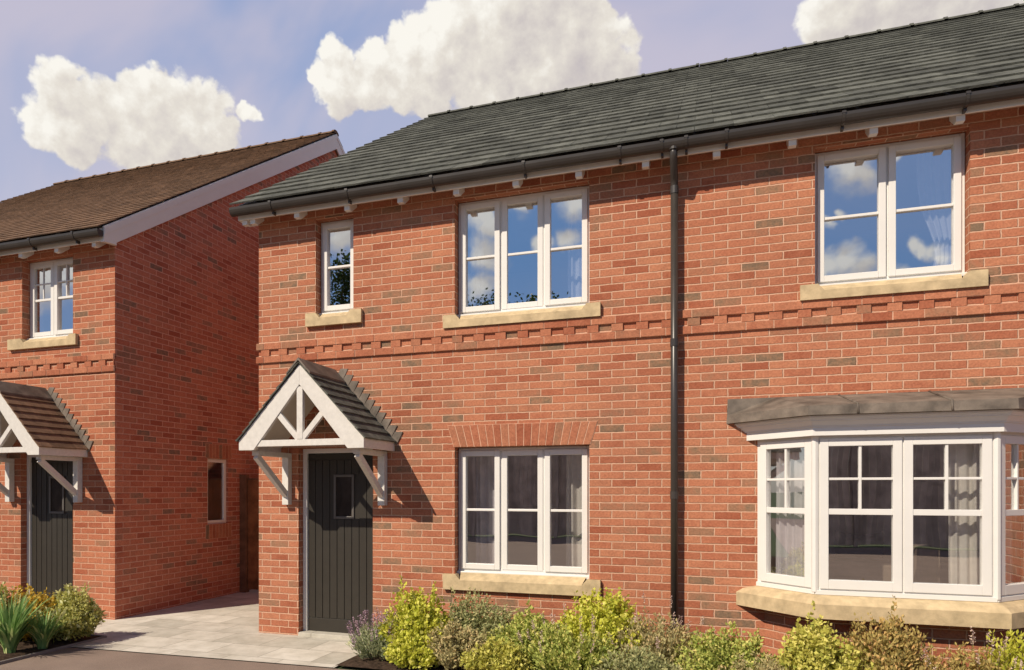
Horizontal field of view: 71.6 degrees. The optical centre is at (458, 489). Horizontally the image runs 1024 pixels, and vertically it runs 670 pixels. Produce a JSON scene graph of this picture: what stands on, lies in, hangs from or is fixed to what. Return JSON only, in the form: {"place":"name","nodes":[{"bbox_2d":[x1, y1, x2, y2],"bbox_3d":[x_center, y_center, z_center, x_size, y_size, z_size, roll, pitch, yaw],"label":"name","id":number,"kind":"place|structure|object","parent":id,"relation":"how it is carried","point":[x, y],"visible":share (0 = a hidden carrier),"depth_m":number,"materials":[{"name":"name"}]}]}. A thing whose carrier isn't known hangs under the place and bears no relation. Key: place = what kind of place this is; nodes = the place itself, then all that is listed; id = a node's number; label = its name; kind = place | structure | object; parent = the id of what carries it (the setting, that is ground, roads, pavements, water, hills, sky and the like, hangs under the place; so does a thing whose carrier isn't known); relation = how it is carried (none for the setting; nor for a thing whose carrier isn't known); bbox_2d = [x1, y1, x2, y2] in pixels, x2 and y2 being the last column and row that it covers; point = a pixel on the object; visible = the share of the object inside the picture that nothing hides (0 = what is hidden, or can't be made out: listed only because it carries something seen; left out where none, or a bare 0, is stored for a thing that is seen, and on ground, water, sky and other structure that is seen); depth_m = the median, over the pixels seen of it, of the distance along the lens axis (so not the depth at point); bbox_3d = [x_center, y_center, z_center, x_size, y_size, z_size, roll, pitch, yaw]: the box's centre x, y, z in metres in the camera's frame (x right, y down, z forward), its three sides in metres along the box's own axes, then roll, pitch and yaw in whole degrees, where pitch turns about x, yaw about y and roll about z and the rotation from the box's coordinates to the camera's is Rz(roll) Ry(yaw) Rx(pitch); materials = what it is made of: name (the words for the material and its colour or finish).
{"place":"outdoors","nodes":[
{"label":"outdoors","id":0,"kind":"place"},
{"bbox_2d":[0,581,16,612],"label":"green shrub","id":1,"kind":"object","parent":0,"point":[6,591],"visible":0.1,"depth_m":7.59,"materials":[{"name":"green plant"}]},
{"bbox_2d":[0,647,346,669],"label":"driveway","id":2,"kind":"structure","parent":0,"point":[69,658],"depth_m":6.75,"materials":[{"name":"grey asphalt"}]},
{"bbox_2d":[0,635,100,660],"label":"planting bed","id":3,"kind":"object","parent":2,"relation":"on","point":[27,647],"visible":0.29,"depth_m":7.35,"materials":[{"name":"brown soil"}]},
{"bbox_2d":[1,583,56,641],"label":"amber shrub","id":4,"kind":"object","parent":3,"relation":"on","point":[41,599],"visible":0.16,"depth_m":7.58,"materials":[{"name":"orange plant"}]},
{"bbox_2d":[0,590,58,652],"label":"strappy plant","id":5,"kind":"object","parent":3,"relation":"on","point":[13,628],"visible":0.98,"depth_m":6.95,"materials":[{"name":"green plant"}]},
{"bbox_2d":[25,607,65,648],"bbox_3d":[-4.247,1.423,7.288,0.712,0.430,0.692,0,0,19],"label":"strappy plant","id":6,"kind":"object","parent":3,"relation":"on","point":[43,632],"visible":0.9,"depth_m":7.23,"materials":[{"name":"green plant"}]},
{"bbox_2d":[36,582,106,642],"bbox_3d":[-4.215,1.323,7.657,0.779,0.640,0.704,0,0,19],"label":"variegated shrub","id":7,"kind":"object","parent":3,"relation":"on","point":[83,617],"visible":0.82,"depth_m":7.58,"materials":[{"name":"green plant"}]},
{"bbox_2d":[0,634,106,664],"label":"kerb","id":8,"kind":"structure","parent":2,"relation":"on","point":[45,651],"depth_m":7.22,"materials":[{"name":"concrete"}]},
{"bbox_2d":[337,652,542,669],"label":"planting bed","id":9,"kind":"object","parent":2,"relation":"on","point":[359,662],"visible":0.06,"depth_m":6.56,"materials":[{"name":"brown soil"}]},
{"bbox_2d":[345,608,402,660],"bbox_3d":[-0.741,1.378,6.814,0.726,0.520,0.630,0,0,19],"label":"lavender","id":10,"kind":"object","parent":9,"relation":"on","point":[366,642],"visible":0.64,"depth_m":6.72,"materials":[{"name":"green plant"}]},
{"bbox_2d":[382,629,438,669],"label":"shrub","id":11,"kind":"object","parent":9,"relation":"on","point":[407,651],"visible":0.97,"depth_m":6.37,"materials":[{"name":"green plant"}]},
{"bbox_2d":[378,575,452,647],"bbox_3d":[-0.371,1.229,6.788,0.808,0.819,0.738,0,0,6],"label":"golden shrub","id":12,"kind":"object","parent":9,"relation":"on","point":[418,616],"visible":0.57,"depth_m":6.70,"materials":[{"name":"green plant"}]},
{"bbox_2d":[422,616,496,669],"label":"shrub","id":13,"kind":"object","parent":9,"relation":"on","point":[449,653],"visible":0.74,"depth_m":6.31,"materials":[{"name":"beige plant"}]},
{"bbox_2d":[442,585,516,642],"bbox_3d":[0.199,1.281,6.925,1.004,0.713,0.700,0,0,19],"label":"grey shrub","id":14,"kind":"object","parent":9,"relation":"on","point":[487,620],"visible":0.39,"depth_m":6.83,"materials":[{"name":"green plant"}]},
{"bbox_2d":[459,636,534,669],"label":"shrub","id":15,"kind":"object","parent":9,"relation":"on","point":[500,656],"visible":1,"depth_m":6.05,"materials":[{"name":"yellow plant"}]},
{"bbox_2d":[482,599,564,669],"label":"green shrub","id":16,"kind":"object","parent":9,"relation":"on","point":[521,624],"visible":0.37,"depth_m":6.41,"materials":[{"name":"green plant"}]},
{"bbox_2d":[517,603,632,669],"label":"flowering shrub","id":17,"kind":"object","parent":9,"relation":"on","point":[556,655],"visible":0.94,"depth_m":5.97,"materials":[{"name":"green plant"}]},
{"bbox_2d":[555,587,647,652],"bbox_3d":[1.260,1.259,6.503,0.979,0.759,0.764,0,0,19],"label":"golden shrub","id":18,"kind":"object","parent":9,"relation":"on","point":[612,616],"visible":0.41,"depth_m":6.39,"materials":[{"name":"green plant"}]},
{"bbox_2d":[587,642,682,669],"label":"shrub","id":19,"kind":"object","parent":9,"relation":"on","point":[636,661],"visible":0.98,"depth_m":5.71,"materials":[{"name":"grey plant"}]},
{"bbox_2d":[608,591,715,667],"bbox_3d":[1.765,1.264,6.123,1.078,0.749,0.788,0,0,19],"label":"grey shrub","id":20,"kind":"object","parent":9,"relation":"on","point":[664,645],"visible":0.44,"depth_m":6.07,"materials":[{"name":"green plant"}]},
{"bbox_2d":[670,621,781,669],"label":"green shrub","id":21,"kind":"object","parent":9,"relation":"on","point":[716,651],"visible":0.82,"depth_m":5.71,"materials":[{"name":"green plant"}]},
{"bbox_2d":[717,651,789,669],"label":"shrub","id":22,"kind":"object","parent":9,"relation":"on","point":[767,665],"visible":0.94,"depth_m":5.48,"materials":[{"name":"green plant"}]},
{"bbox_2d":[771,600,878,669],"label":"golden shrub","id":23,"kind":"object","parent":9,"relation":"on","point":[813,647],"visible":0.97,"depth_m":5.36,"materials":[{"name":"yellow plant"}]},
{"bbox_2d":[834,595,950,669],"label":"tan shrub","id":24,"kind":"object","parent":9,"relation":"on","point":[895,651],"visible":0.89,"depth_m":5.26,"materials":[{"name":"tan brown leaf"}]},
{"bbox_2d":[908,626,1022,669],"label":"shrub","id":25,"kind":"object","parent":9,"relation":"on","point":[976,664],"visible":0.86,"depth_m":5.09,"materials":[{"name":"beige plant"}]},
{"bbox_2d":[979,629,1023,669],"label":"golden shrub","id":26,"kind":"object","parent":9,"relation":"on","point":[1014,650],"visible":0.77,"depth_m":5.03,"materials":[{"name":"yellow plant"}]},
{"bbox_2d":[70,589,360,667],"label":"paving","id":27,"kind":"structure","parent":0,"point":[224,627],"depth_m":7.90,"materials":[{"name":"beige stone"}]},
{"bbox_2d":[74,647,380,669],"bbox_3d":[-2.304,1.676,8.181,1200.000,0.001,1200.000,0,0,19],"label":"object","id":28,"kind":"structure","parent":0,"point":[347,667],"depth_m":6.80,"materials":[{"name":"grey concrete"}]},
{"bbox_2d":[0,129,344,619],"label":"brick house","id":29,"kind":"structure","parent":28,"relation":"on","point":[129,354],"depth_m":9.58,"materials":[{"name":"brick"}]},
{"bbox_2d":[7,258,77,350],"bbox_3d":[-5.462,-2.465,9.429,1.195,1.192,0.230,0,0,19],"label":"window","id":30,"kind":"structure","parent":29,"relation":"in","point":[51,282],"depth_m":9.44,"materials":[{"name":"white plastic"}]},
{"bbox_2d":[27,454,72,599],"bbox_3d":[-5.396,0.578,9.464,0.907,2.117,0.080,0,0,19],"label":"door","id":31,"kind":"structure","parent":29,"relation":"in","point":[49,504],"depth_m":9.48,"materials":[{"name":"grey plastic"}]},
{"bbox_2d":[207,458,225,523],"bbox_3d":[-3.744,0.033,10.886,0.050,0.995,0.487,0,0,19],"label":"window","id":32,"kind":"structure","parent":29,"relation":"in","point":[223,462],"depth_m":11.06,"materials":[{"name":"white plastic"}]},
{"bbox_2d":[240,474,258,592],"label":"timber gate","id":33,"kind":"structure","parent":29,"relation":"attached to","point":[249,533],"depth_m":11.34,"materials":[{"name":"brown wood"}]},
{"bbox_2d":[229,3,1023,669],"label":"brick house","id":34,"kind":"structure","parent":28,"relation":"on","point":[677,307],"depth_m":6.84,"materials":[{"name":"brick"}]},
{"bbox_2d":[305,219,362,326],"bbox_3d":[-1.348,-2.421,7.922,0.695,1.201,0.230,0,0,19],"label":"window","id":35,"kind":"structure","parent":34,"relation":"in","point":[337,236],"depth_m":7.97,"materials":[{"name":"white plastic"}]},
{"bbox_2d":[303,448,372,633],"bbox_3d":[-1.326,0.598,7.972,0.920,2.115,0.080,0,0,19],"label":"door","id":36,"kind":"structure","parent":34,"relation":"in","point":[338,495],"depth_m":7.98,"materials":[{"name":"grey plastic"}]},
{"bbox_2d":[476,456,494,563],"bbox_3d":[0.364,0.156,7.697,0.362,1.400,0.061,0,0,19],"label":"curtain","id":37,"kind":"object","parent":34,"relation":"hanging from","point":[485,499],"visible":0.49,"depth_m":7.71,"materials":[{"name":"white fabric"}]},
{"bbox_2d":[443,186,600,328],"bbox_3d":[0.645,-2.351,7.228,1.627,1.344,0.230,0,0,19],"label":"window","id":38,"kind":"structure","parent":34,"relation":"in","point":[523,258],"depth_m":7.26,"materials":[{"name":"white plastic"}]},
{"bbox_2d":[443,446,600,596],"bbox_3d":[0.645,0.306,7.228,1.627,1.476,0.230,0,0,19],"label":"window","id":39,"kind":"structure","parent":34,"relation":"in","point":[501,576],"depth_m":7.21,"materials":[{"name":"white plastic"}]},
{"bbox_2d":[566,455,581,566],"bbox_3d":[1.274,0.156,7.359,0.302,1.400,0.060,0,0,19],"label":"curtain","id":40,"kind":"object","parent":34,"relation":"hanging from","point":[573,501],"visible":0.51,"depth_m":7.38,"materials":[{"name":"white fabric"}]},
{"bbox_2d":[776,448,803,576],"bbox_3d":[2.955,0.156,6.208,0.052,1.400,0.373,0,0,-33],"label":"curtain","id":41,"kind":"object","parent":34,"relation":"hanging from","point":[789,543],"visible":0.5,"depth_m":6.24,"materials":[{"name":"white fabric"}]},
{"bbox_2d":[726,388,1023,628],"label":"bay window","id":42,"kind":"structure","parent":34,"relation":"in","point":[992,419],"depth_m":5.69,"materials":[{"name":"white plastic"}]},
{"bbox_2d":[829,558,948,582],"bbox_3d":[4.233,1.136,6.990,1.770,0.920,0.850,0,0,19],"label":"sofa","id":43,"kind":"object","parent":34,"relation":"on","point":[862,569],"depth_m":6.68,"materials":[{"name":"beige fabric"}]},
{"bbox_2d":[835,530,883,558],"bbox_3d":[3.791,0.521,6.694,0.410,0.260,0.140,0,0,19],"label":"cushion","id":44,"kind":"object","parent":43,"relation":"on","point":[856,545],"visible":1,"depth_m":6.64,"materials":[{"name":"grey fabric"}]},
{"bbox_2d":[800,133,987,300],"bbox_3d":[3.733,-2.348,6.153,1.400,1.350,0.230,0,0,19],"label":"window","id":45,"kind":"structure","parent":34,"relation":"in","point":[890,218],"depth_m":6.17,"materials":[{"name":"white plastic"}]},
{"bbox_2d":[913,544,939,582],"bbox_3d":[4.303,1.026,6.171,0.600,1.060,0.350,0,0,19],"label":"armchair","id":46,"kind":"object","parent":34,"relation":"on","point":[926,563],"visible":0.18,"depth_m":6.08,"materials":[{"name":"beige fabric"}]},
{"bbox_2d":[948,444,977,584],"bbox_3d":[4.057,0.156,5.681,0.202,1.400,0.041,0,0,19],"label":"curtain","id":47,"kind":"object","parent":34,"relation":"hanging from","point":[963,530],"visible":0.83,"depth_m":5.68,"materials":[{"name":"white fabric"}]},
{"bbox_2d":[978,444,1012,584],"bbox_3d":[4.394,0.156,5.785,0.462,1.400,0.042,0,0,-25],"label":"curtain","id":48,"kind":"object","parent":34,"relation":"hanging from","point":[1008,528],"visible":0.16,"depth_m":5.85,"materials":[{"name":"white fabric"}]},
{"bbox_2d":[0,0,1023,202],"label":"sky","id":49,"kind":"structure","parent":0,"point":[88,87],"materials":[{"name":"blue"}]}
]}

